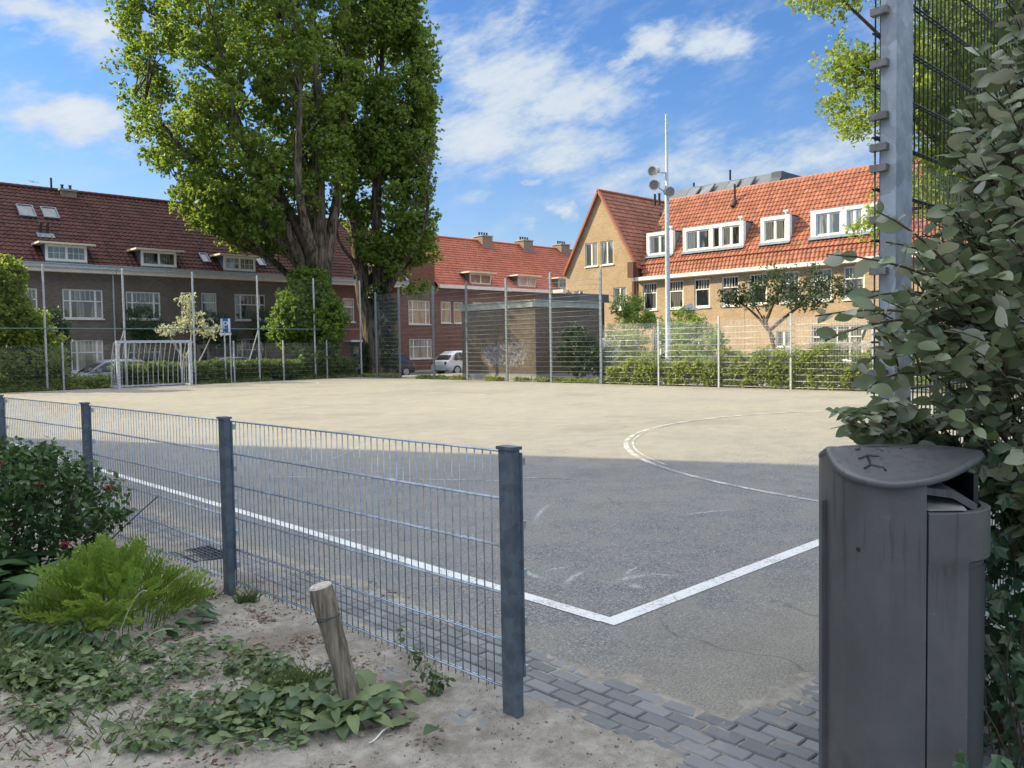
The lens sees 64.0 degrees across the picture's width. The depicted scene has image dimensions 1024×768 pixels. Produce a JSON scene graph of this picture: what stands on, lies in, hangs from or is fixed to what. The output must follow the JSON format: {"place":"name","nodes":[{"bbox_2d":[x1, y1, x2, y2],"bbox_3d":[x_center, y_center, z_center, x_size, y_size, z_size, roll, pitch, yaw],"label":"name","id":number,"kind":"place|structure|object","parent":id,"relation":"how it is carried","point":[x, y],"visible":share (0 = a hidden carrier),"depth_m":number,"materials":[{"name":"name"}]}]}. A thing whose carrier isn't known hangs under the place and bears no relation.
{"place":"outdoors","nodes":[
{"label":"outdoors","id":0,"kind":"place"},
{"bbox_2d":[0,178,116,373],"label":"terraced house","id":1,"kind":"structure","parent":0,"point":[54,230],"depth_m":44.22,"materials":[{"name":"brown brick"}]},
{"bbox_2d":[22,288,37,309],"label":"window","id":2,"kind":"structure","parent":1,"relation":"in","point":[33,291],"depth_m":42.44,"materials":[{"name":"white paint"}]},
{"bbox_2d":[62,289,104,319],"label":"window","id":3,"kind":"structure","parent":1,"relation":"in","point":[92,302],"depth_m":44.05,"materials":[{"name":"glass"}]},
{"bbox_2d":[71,340,103,372],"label":"window","id":4,"kind":"structure","parent":1,"relation":"in","point":[87,345],"depth_m":44.20,"materials":[{"name":"glass"}]},
{"bbox_2d":[0,582,333,767],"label":"grass","id":5,"kind":"structure","parent":0,"point":[249,597],"depth_m":3.71,"materials":[{"name":"plant"}]},
{"bbox_2d":[277,215,409,359],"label":"terraced house","id":6,"kind":"structure","parent":0,"point":[342,270],"depth_m":55.86,"materials":[{"name":"red brick"}]},
{"bbox_2d":[343,298,355,322],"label":"window","id":7,"kind":"structure","parent":6,"relation":"in","point":[349,305],"depth_m":55.60,"materials":[{"name":"glass"}]},
{"bbox_2d":[351,343,359,359],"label":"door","id":8,"kind":"structure","parent":6,"relation":"in","point":[354,353],"depth_m":55.97,"materials":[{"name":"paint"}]},
{"bbox_2d":[359,370,451,375],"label":"pavement","id":9,"kind":"structure","parent":0,"point":[423,371],"depth_m":57.88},
{"bbox_2d":[115,301,171,361],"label":"garden tree","id":10,"kind":"object","parent":9,"relation":"on","point":[139,333],"visible":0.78,"depth_m":45.11,"materials":[{"name":"green plant"}]},
{"bbox_2d":[81,191,295,362],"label":"terraced house","id":11,"kind":"structure","parent":9,"relation":"on","point":[142,238],"depth_m":48.60,"materials":[{"name":"red brick"}]},
{"bbox_2d":[126,291,160,320],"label":"window","id":12,"kind":"structure","parent":11,"relation":"in","point":[135,297],"depth_m":46.26,"materials":[{"name":"glass"}]},
{"bbox_2d":[128,343,161,361],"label":"window","id":13,"kind":"structure","parent":11,"relation":"in","point":[146,347],"depth_m":46.39,"materials":[{"name":"glass"}]},
{"bbox_2d":[173,345,187,362],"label":"door","id":14,"kind":"structure","parent":11,"relation":"in","point":[177,354],"depth_m":47.66,"materials":[{"name":"paint"}]},
{"bbox_2d":[181,292,195,319],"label":"window","id":15,"kind":"structure","parent":11,"relation":"in","point":[185,293],"depth_m":47.86,"materials":[{"name":"glass"}]},
{"bbox_2d":[197,345,209,361],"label":"door","id":16,"kind":"structure","parent":11,"relation":"in","point":[200,348],"depth_m":48.63,"materials":[{"name":"paint"}]},
{"bbox_2d":[201,293,218,319],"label":"window","id":17,"kind":"structure","parent":11,"relation":"in","point":[211,299],"depth_m":48.86,"materials":[{"name":"glass"}]},
{"bbox_2d":[234,294,266,321],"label":"window","id":18,"kind":"structure","parent":11,"relation":"in","point":[242,301],"depth_m":50.50,"materials":[{"name":"glass"}]},
{"bbox_2d":[237,339,266,359],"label":"window","id":19,"kind":"structure","parent":11,"relation":"in","point":[247,344],"depth_m":50.65,"materials":[{"name":"glass"}]},
{"bbox_2d":[195,309,241,357],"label":"garden tree","id":20,"kind":"object","parent":9,"relation":"on","point":[217,335],"visible":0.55,"depth_m":47.96,"materials":[{"name":"green plant"}]},
{"bbox_2d":[244,307,275,358],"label":"garden tree","id":21,"kind":"object","parent":9,"relation":"on","point":[261,331],"visible":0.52,"depth_m":49.93,"materials":[{"name":"green plant"}]},
{"bbox_2d":[359,372,462,376],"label":"road","id":22,"kind":"structure","parent":0,"point":[430,373],"depth_m":56.52,"materials":[{"name":"asphalt"}]},
{"bbox_2d":[70,359,144,376],"bbox_3d":[-19.409,-0.454,39.701,4.300,1.490,1.960,-3,4,-44],"label":"parked car","id":23,"kind":"object","parent":22,"relation":"on","point":[100,364],"visible":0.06,"depth_m":38.81,"materials":[{"name":"grey paint"}]},
{"bbox_2d":[206,357,253,361],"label":"parked car","id":24,"kind":"object","parent":22,"relation":"on","point":[239,358],"depth_m":43.40,"materials":[{"name":"grey paint"}]},
{"bbox_2d":[356,354,414,376],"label":"parked car","id":25,"kind":"object","parent":22,"relation":"on","point":[406,361],"visible":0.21,"depth_m":50.75,"materials":[{"name":"black paint"}]},
{"bbox_2d":[431,351,462,373],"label":"parked car","id":26,"kind":"object","parent":22,"relation":"on","point":[447,361],"visible":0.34,"depth_m":53.24,"materials":[{"name":"white paint"}]},
{"bbox_2d":[0,0,1001,248],"label":"sky","id":27,"kind":"structure","parent":0,"point":[546,105],"materials":[{"name":"blue"}]},
{"bbox_2d":[0,377,1022,714],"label":"asphalt court","id":28,"kind":"object","parent":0,"point":[612,527],"visible":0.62,"depth_m":8.54,"materials":[{"name":"asphalt"}]},
{"bbox_2d":[110,340,192,388],"bbox_3d":[-15.701,-0.880,35.684,3.170,2.030,1.010,-3,4,-44],"label":"football goal","id":29,"kind":"object","parent":28,"relation":"on","point":[118,373],"visible":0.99,"depth_m":35.70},
{"bbox_2d":[0,372,620,392],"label":"verge weeds","id":30,"kind":"object","parent":28,"relation":"on","point":[364,374],"visible":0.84,"depth_m":36.25,"materials":[{"name":"green plant"}]},
{"bbox_2d":[9,442,818,624],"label":"line markings","id":31,"kind":"object","parent":28,"relation":"on","point":[661,602],"visible":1,"depth_m":5.39,"materials":[{"name":"white paint"}]},
{"bbox_2d":[10,378,943,501],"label":"worn line markings","id":32,"kind":"object","parent":28,"relation":"on","point":[626,446],"visible":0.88,"depth_m":11.82,"materials":[{"name":"paint"}]},
{"bbox_2d":[374,268,602,383],"bbox_3d":[-1.834,-2.311,37.098,0.101,4.700,15.280,-3,4,-44],"label":"ball stop fence","id":33,"kind":"object","parent":28,"relation":"on","point":[550,325],"visible":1,"depth_m":36.02,"materials":[{"name":"metal"}]},
{"bbox_2d":[603,313,1020,393],"bbox_3d":[9.758,-0.909,25.121,0.101,2.620,18.093,-3,4,-44],"label":"fence","id":34,"kind":"object","parent":28,"relation":"on","point":[617,356],"visible":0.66,"depth_m":27.77,"materials":[{"name":"silver metal"}]},
{"bbox_2d":[778,0,1023,246],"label":"street tree","id":35,"kind":"object","parent":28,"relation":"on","point":[855,60],"visible":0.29,"depth_m":13.65,"materials":[{"name":"green plant"}]},
{"bbox_2d":[0,474,1023,767],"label":"sandy ground","id":36,"kind":"structure","parent":0,"point":[392,750],"depth_m":3.35,"materials":[{"name":"sand"}]},
{"bbox_2d":[0,435,157,566],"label":"rose bush","id":37,"kind":"object","parent":36,"relation":"on","point":[32,492],"visible":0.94,"depth_m":5.28,"materials":[{"name":"green plant"}]},
{"bbox_2d":[0,549,185,606],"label":"broad leaved plant","id":38,"kind":"object","parent":36,"relation":"on","point":[19,579],"visible":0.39,"depth_m":4.94,"materials":[{"name":"green plant"}]},
{"bbox_2d":[2,533,221,650],"bbox_3d":[-2.190,1.082,4.500,1.104,0.518,1.111,-3,4,-44],"label":"feathery plant","id":39,"kind":"object","parent":36,"relation":"on","point":[106,561],"visible":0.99,"depth_m":4.40,"materials":[{"name":"green plant"}]},
{"bbox_2d":[23,590,268,743],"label":"dry stalks","id":40,"kind":"object","parent":36,"relation":"on","point":[175,668],"visible":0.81,"depth_m":3.85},
{"bbox_2d":[0,577,357,757],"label":"ground cover","id":41,"kind":"object","parent":36,"relation":"on","point":[261,716],"visible":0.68,"depth_m":3.48,"materials":[{"name":"green plant"}]},
{"bbox_2d":[0,542,483,767],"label":"dry litter","id":42,"kind":"object","parent":36,"relation":"on","point":[70,751],"visible":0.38,"depth_m":3.89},
{"bbox_2d":[309,581,362,715],"bbox_3d":[-0.702,1.148,3.364,0.242,0.681,0.102,-1,3,-7],"label":"wooden stake","id":43,"kind":"object","parent":36,"relation":"on","point":[326,608],"visible":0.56,"depth_m":3.32,"materials":[{"name":"brown wood"}]},
{"bbox_2d":[259,669,442,739],"bbox_3d":[-0.649,1.319,3.347,0.833,0.155,0.583,-1,3,7],"label":"dock plant","id":44,"kind":"object","parent":36,"relation":"on","point":[372,696],"visible":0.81,"depth_m":3.30,"materials":[{"name":"green plant"}]},
{"bbox_2d":[369,727,388,743],"bbox_3d":[-0.512,1.353,3.157,0.005,0.017,0.134,0,3,25],"label":"straw","id":45,"kind":"object","parent":36,"relation":"on","point":[378,735],"visible":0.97,"depth_m":3.16,"materials":[{"name":"white"}]},
{"bbox_2d":[393,626,440,682],"bbox_3d":[-0.416,1.198,3.637,0.223,0.251,0.102,-1,3,-4],"label":"weed sprout","id":46,"kind":"object","parent":36,"relation":"on","point":[416,655],"visible":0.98,"depth_m":3.63,"materials":[{"name":"green plant"}]},
{"bbox_2d":[424,659,455,696],"bbox_3d":[-0.328,1.303,3.573,0.123,0.192,0.135,-3,4,-44],"label":"weed sprout","id":47,"kind":"object","parent":36,"relation":"on","point":[437,677],"visible":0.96,"depth_m":3.57,"materials":[{"name":"green plant"}]},
{"bbox_2d":[815,0,1023,569],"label":"evergreen shrub","id":48,"kind":"object","parent":36,"relation":"on","point":[969,341],"visible":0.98,"depth_m":2.78,"materials":[{"name":"green plant"}]},
{"bbox_2d":[931,435,1023,767],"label":"ivy","id":49,"kind":"object","parent":36,"relation":"on","point":[1003,656],"visible":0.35,"depth_m":2.84,"materials":[{"name":"green plant"}]},
{"bbox_2d":[54,488,1023,767],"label":"brick paving","id":50,"kind":"structure","parent":0,"point":[632,716],"depth_m":3.44,"materials":[{"name":"brick"}]},
{"bbox_2d":[169,545,222,563],"bbox_3d":[-2.318,1.284,6.086,0.340,0.052,0.420,-3,4,-44],"label":"drain grate","id":51,"kind":"object","parent":50,"relation":"on","point":[208,552],"visible":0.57,"depth_m":6.08,"materials":[{"name":"black metal"}]},
{"bbox_2d":[0,395,528,718],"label":"fence","id":52,"kind":"object","parent":50,"relation":"on","point":[512,527],"visible":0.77,"depth_m":4.33,"materials":[{"name":"metal"}]},
{"bbox_2d":[0,551,756,767],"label":"soil crumbs","id":53,"kind":"object","parent":50,"relation":"on","point":[417,738],"visible":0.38,"depth_m":3.33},
{"bbox_2d":[818,444,990,767],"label":"litter bin","id":54,"kind":"object","parent":50,"relation":"on","point":[904,539],"visible":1,"depth_m":2.50,"materials":[{"name":"grey plastic"}]},
{"bbox_2d":[925,500,990,767],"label":"door","id":55,"kind":"structure","parent":54,"relation":"in","point":[957,542],"depth_m":2.47,"materials":[{"name":"grey plastic"}]},
{"bbox_2d":[967,560,984,767],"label":"door panel","id":56,"kind":"structure","parent":54,"relation":"in","point":[976,602],"depth_m":2.51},
{"bbox_2d":[868,0,1023,609],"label":"tall fence","id":57,"kind":"object","parent":50,"relation":"on","point":[894,117],"visible":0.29,"depth_m":3.23,"materials":[{"name":"metal"}]},
{"bbox_2d":[553,188,664,337],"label":"gabled house","id":58,"kind":"structure","parent":0,"point":[617,227],"depth_m":59.72,"materials":[{"name":"yellow brick"}]},
{"bbox_2d":[584,242,597,267],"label":"window","id":59,"kind":"structure","parent":58,"relation":"in","point":[591,248],"depth_m":60.39,"materials":[{"name":"white paint"}]},
{"bbox_2d":[600,240,613,265],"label":"window","id":60,"kind":"structure","parent":58,"relation":"in","point":[606,246],"depth_m":59.35,"materials":[{"name":"glass"}]},
{"bbox_2d":[614,287,625,310],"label":"window","id":61,"kind":"structure","parent":58,"relation":"in","point":[621,289],"depth_m":58.71,"materials":[{"name":"white paint"}]},
{"bbox_2d":[661,351,717,362],"bbox_3d":[8.249,-0.921,39.993,1.960,1.495,4.300,-3,4,-44],"label":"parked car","id":62,"kind":"object","parent":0,"point":[663,354],"depth_m":39.23,"materials":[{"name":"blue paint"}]},
{"bbox_2d":[402,373,1015,394],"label":"side verge","id":63,"kind":"structure","parent":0,"point":[454,374],"depth_m":30.55,"materials":[{"name":"plant"}]},
{"bbox_2d":[457,299,602,380],"bbox_3d":[0.860,-1.994,38.501,4.520,3.550,5.170,-3,4,-44],"label":"brick hut","id":64,"kind":"object","parent":63,"relation":"on","point":[581,314],"visible":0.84,"depth_m":36.55,"materials":[{"name":"brick"}]},
{"bbox_2d":[554,323,613,378],"bbox_3d":[3.014,-1.325,34.039,1.900,2.620,3.268,-3,4,-44],"label":"dark bush","id":65,"kind":"object","parent":63,"relation":"on","point":[591,360],"visible":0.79,"depth_m":33.90,"materials":[{"name":"green plant"}]},
{"bbox_2d":[602,318,662,365],"bbox_3d":[5.155,-1.428,34.579,2.480,2.744,3.087,-3,4,-44],"label":"feathery shrub","id":66,"kind":"object","parent":63,"relation":"on","point":[632,335],"visible":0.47,"depth_m":34.42,"materials":[{"name":"green plant"}]},
{"bbox_2d":[609,292,662,365],"bbox_3d":[6.020,-2.325,38.822,2.119,4.123,2.893,-3,4,-44],"label":"tree","id":67,"kind":"object","parent":63,"relation":"on","point":[647,319],"visible":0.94,"depth_m":38.75,"materials":[{"name":"green plant"}]},
{"bbox_2d":[647,114,674,364],"bbox_3d":[5.789,-5.092,31.820,1.021,10.690,0.533,-1,3,-7],"label":"light mast","id":68,"kind":"object","parent":63,"relation":"on","point":[654,185],"visible":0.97,"depth_m":31.77,"materials":[{"name":"grey metal"}]},
{"bbox_2d":[683,304,698,353],"bbox_3d":[7.905,-1.828,36.383,0.880,3.480,0.867,-3,4,-44],"label":"street lamp","id":69,"kind":"object","parent":63,"relation":"on","point":[692,307],"visible":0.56,"depth_m":36.13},
{"bbox_2d":[654,305,729,360],"bbox_3d":[7.250,-1.696,33.881,2.704,3.211,3.563,-3,4,-44],"label":"bushy shrub","id":70,"kind":"object","parent":63,"relation":"on","point":[694,318],"visible":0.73,"depth_m":33.54,"materials":[{"name":"green plant"}]},
{"bbox_2d":[717,261,862,350],"bbox_3d":[10.678,-2.462,32.539,2.778,4.838,6.372,-3,4,-44],"label":"dark tree","id":71,"kind":"object","parent":63,"relation":"on","point":[804,299],"visible":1,"depth_m":32.19,"materials":[{"name":"green plant"}]},
{"bbox_2d":[604,339,1022,395],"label":"hedge","id":72,"kind":"object","parent":63,"relation":"on","point":[740,361],"visible":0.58,"depth_m":27.06,"materials":[{"name":"green plant"}]},
{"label":"side road","id":73,"kind":"structure","parent":0,"visible":0},
{"bbox_2d":[538,293,608,337],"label":"dark canopy","id":74,"kind":"object","parent":73,"relation":"on","point":[579,297],"visible":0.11,"depth_m":46.59,"materials":[{"name":"black plastic"}]},
{"bbox_2d":[602,338,639,365],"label":"parked car","id":75,"kind":"object","parent":73,"relation":"on","point":[604,342],"visible":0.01,"depth_m":43.46,"materials":[{"name":"white paint"}]},
{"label":"verge","id":76,"kind":"structure","parent":0,"visible":0},
{"bbox_2d":[0,253,54,375],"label":"tall shrub","id":77,"kind":"object","parent":76,"relation":"on","point":[14,337],"visible":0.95,"depth_m":33.54,"materials":[{"name":"green plant"}]},
{"bbox_2d":[0,326,71,385],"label":"shrub","id":78,"kind":"object","parent":76,"relation":"on","point":[8,364],"visible":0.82,"depth_m":33.80,"materials":[{"name":"green plant"}]},
{"bbox_2d":[40,305,72,375],"bbox_3d":[-20.238,-1.596,35.964,1.759,3.702,1.516,-2,3,-28],"label":"shrub","id":79,"kind":"object","parent":76,"relation":"on","point":[61,324],"visible":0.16,"depth_m":35.91,"materials":[{"name":"green plant"}]},
{"bbox_2d":[0,372,114,389],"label":"hedge","id":80,"kind":"object","parent":76,"relation":"on","point":[68,381],"visible":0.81,"depth_m":34.56,"materials":[{"name":"green plant"}]},
{"bbox_2d":[0,264,361,390],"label":"ball net","id":81,"kind":"object","parent":76,"relation":"on","point":[44,318],"visible":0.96,"depth_m":37.24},
{"bbox_2d":[0,340,361,390],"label":"fence","id":82,"kind":"object","parent":76,"relation":"on","point":[180,362],"visible":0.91,"depth_m":37.53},
{"bbox_2d":[155,292,221,363],"bbox_3d":[-15.367,-2.154,38.954,3.336,4.470,1.487,-3,4,-44],"label":"young tree","id":83,"kind":"object","parent":76,"relation":"on","point":[173,331],"visible":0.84,"depth_m":38.87,"materials":[{"name":"beige plant"}]},
{"bbox_2d":[220,318,231,382],"bbox_3d":[-13.671,-1.497,39.208,0.520,3.270,0.070,-1,3,0],"label":"parking sign","id":84,"kind":"object","parent":76,"relation":"on","point":[224,321],"visible":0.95,"depth_m":39.15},
{"bbox_2d":[106,356,358,387],"bbox_3d":[-13.196,-0.662,40.489,12.738,1.426,1.743,-3,4,-44],"label":"hedge","id":85,"kind":"object","parent":76,"relation":"on","point":[250,367],"visible":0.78,"depth_m":39.83,"materials":[{"name":"green plant"}]},
{"bbox_2d":[100,0,367,293],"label":"poplar tree","id":86,"kind":"object","parent":76,"relation":"on","point":[319,136],"visible":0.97,"depth_m":42.46,"materials":[{"name":"green plant"}]},
{"bbox_2d":[261,262,352,366],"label":"ivy bush","id":87,"kind":"object","parent":76,"relation":"on","point":[323,318],"visible":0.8,"depth_m":42.80,"materials":[{"name":"green plant"}]},
{"label":"ground","id":88,"kind":"structure","parent":0,"visible":0},
{"bbox_2d":[325,0,444,374],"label":"poplar tree","id":89,"kind":"object","parent":88,"relation":"on","point":[388,141],"visible":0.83,"depth_m":46.70,"materials":[{"name":"green plant"}]},
{"bbox_2d":[357,280,400,372],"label":"ivy bush","id":90,"kind":"object","parent":89,"relation":"attached to","point":[386,317],"visible":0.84,"depth_m":47.54,"materials":[{"name":"green plant"}]},
{"bbox_2d":[402,235,507,368],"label":"terraced house","id":91,"kind":"structure","parent":88,"relation":"on","point":[459,265],"depth_m":64.23,"materials":[{"name":"red brick"}]},
{"bbox_2d":[408,300,430,324],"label":"window","id":92,"kind":"structure","parent":91,"relation":"in","point":[420,319],"depth_m":62.15,"materials":[{"name":"glass"}]},
{"bbox_2d":[409,339,432,359],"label":"window","id":93,"kind":"structure","parent":91,"relation":"in","point":[426,346],"depth_m":62.32,"materials":[{"name":"glass"}]},
{"bbox_2d":[441,301,452,323],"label":"window","id":94,"kind":"structure","parent":91,"relation":"in","point":[446,310],"depth_m":63.95,"materials":[{"name":"glass"}]},
{"bbox_2d":[454,302,462,323],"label":"window","id":95,"kind":"structure","parent":91,"relation":"in","point":[456,316],"depth_m":64.77,"materials":[{"name":"glass"}]},
{"bbox_2d":[435,232,572,301],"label":"terraced house","id":96,"kind":"structure","parent":88,"relation":"on","point":[524,261],"depth_m":72.59,"materials":[{"name":"tile"}]},
{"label":"side pavement","id":97,"kind":"structure","parent":0,"visible":0},
{"bbox_2d":[633,181,774,357],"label":"terraced house","id":98,"kind":"structure","parent":97,"relation":"on","point":[711,235],"depth_m":54.58,"materials":[{"name":"yellow brick"}]},
{"bbox_2d":[643,283,657,310],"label":"window","id":99,"kind":"structure","parent":98,"relation":"in","point":[649,289],"depth_m":56.88,"materials":[{"name":"white paint"}]},
{"bbox_2d":[653,331,665,354],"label":"window","id":100,"kind":"structure","parent":98,"relation":"in","point":[654,332],"depth_m":56.70,"materials":[{"name":"white paint"}]},
{"bbox_2d":[670,280,683,309],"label":"window","id":101,"kind":"structure","parent":98,"relation":"in","point":[676,287],"depth_m":55.33,"materials":[{"name":"white paint"}]},
{"bbox_2d":[695,278,710,308],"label":"window","id":102,"kind":"structure","parent":98,"relation":"in","point":[702,286],"depth_m":53.85,"materials":[{"name":"white paint"}]},
{"bbox_2d":[654,170,800,250],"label":"solar panels","id":103,"kind":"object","parent":98,"relation":"on","point":[765,178],"depth_m":60.66,"materials":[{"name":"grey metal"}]},
{"bbox_2d":[722,276,738,306],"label":"window","id":104,"kind":"structure","parent":98,"relation":"in","point":[731,280],"depth_m":52.36,"materials":[{"name":"white paint"}]},
{"bbox_2d":[741,159,1023,365],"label":"terraced house","id":105,"kind":"structure","parent":97,"relation":"on","point":[803,220],"depth_m":49.27,"materials":[{"name":"tile"}]},
{"bbox_2d":[748,273,766,305],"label":"window","id":106,"kind":"structure","parent":105,"relation":"in","point":[754,276],"depth_m":50.88,"materials":[{"name":"white paint"}]},
{"bbox_2d":[776,330,789,347],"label":"window","id":107,"kind":"structure","parent":105,"relation":"in","point":[778,333],"depth_m":49.94,"materials":[{"name":"white paint"}]},
{"bbox_2d":[779,271,798,303],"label":"window","id":108,"kind":"structure","parent":105,"relation":"in","point":[796,273],"depth_m":49.38,"materials":[{"name":"white paint"}]},
{"bbox_2d":[811,268,831,301],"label":"window","id":109,"kind":"structure","parent":105,"relation":"in","point":[827,269],"depth_m":47.85,"materials":[{"name":"white paint"}]},
{"bbox_2d":[812,325,862,361],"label":"window","id":110,"kind":"structure","parent":105,"relation":"in","point":[851,335],"depth_m":47.01,"materials":[{"name":"white paint"}]},
{"bbox_2d":[842,266,864,300],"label":"window","id":111,"kind":"structure","parent":105,"relation":"in","point":[847,270],"depth_m":46.68,"materials":[{"name":"white paint"}]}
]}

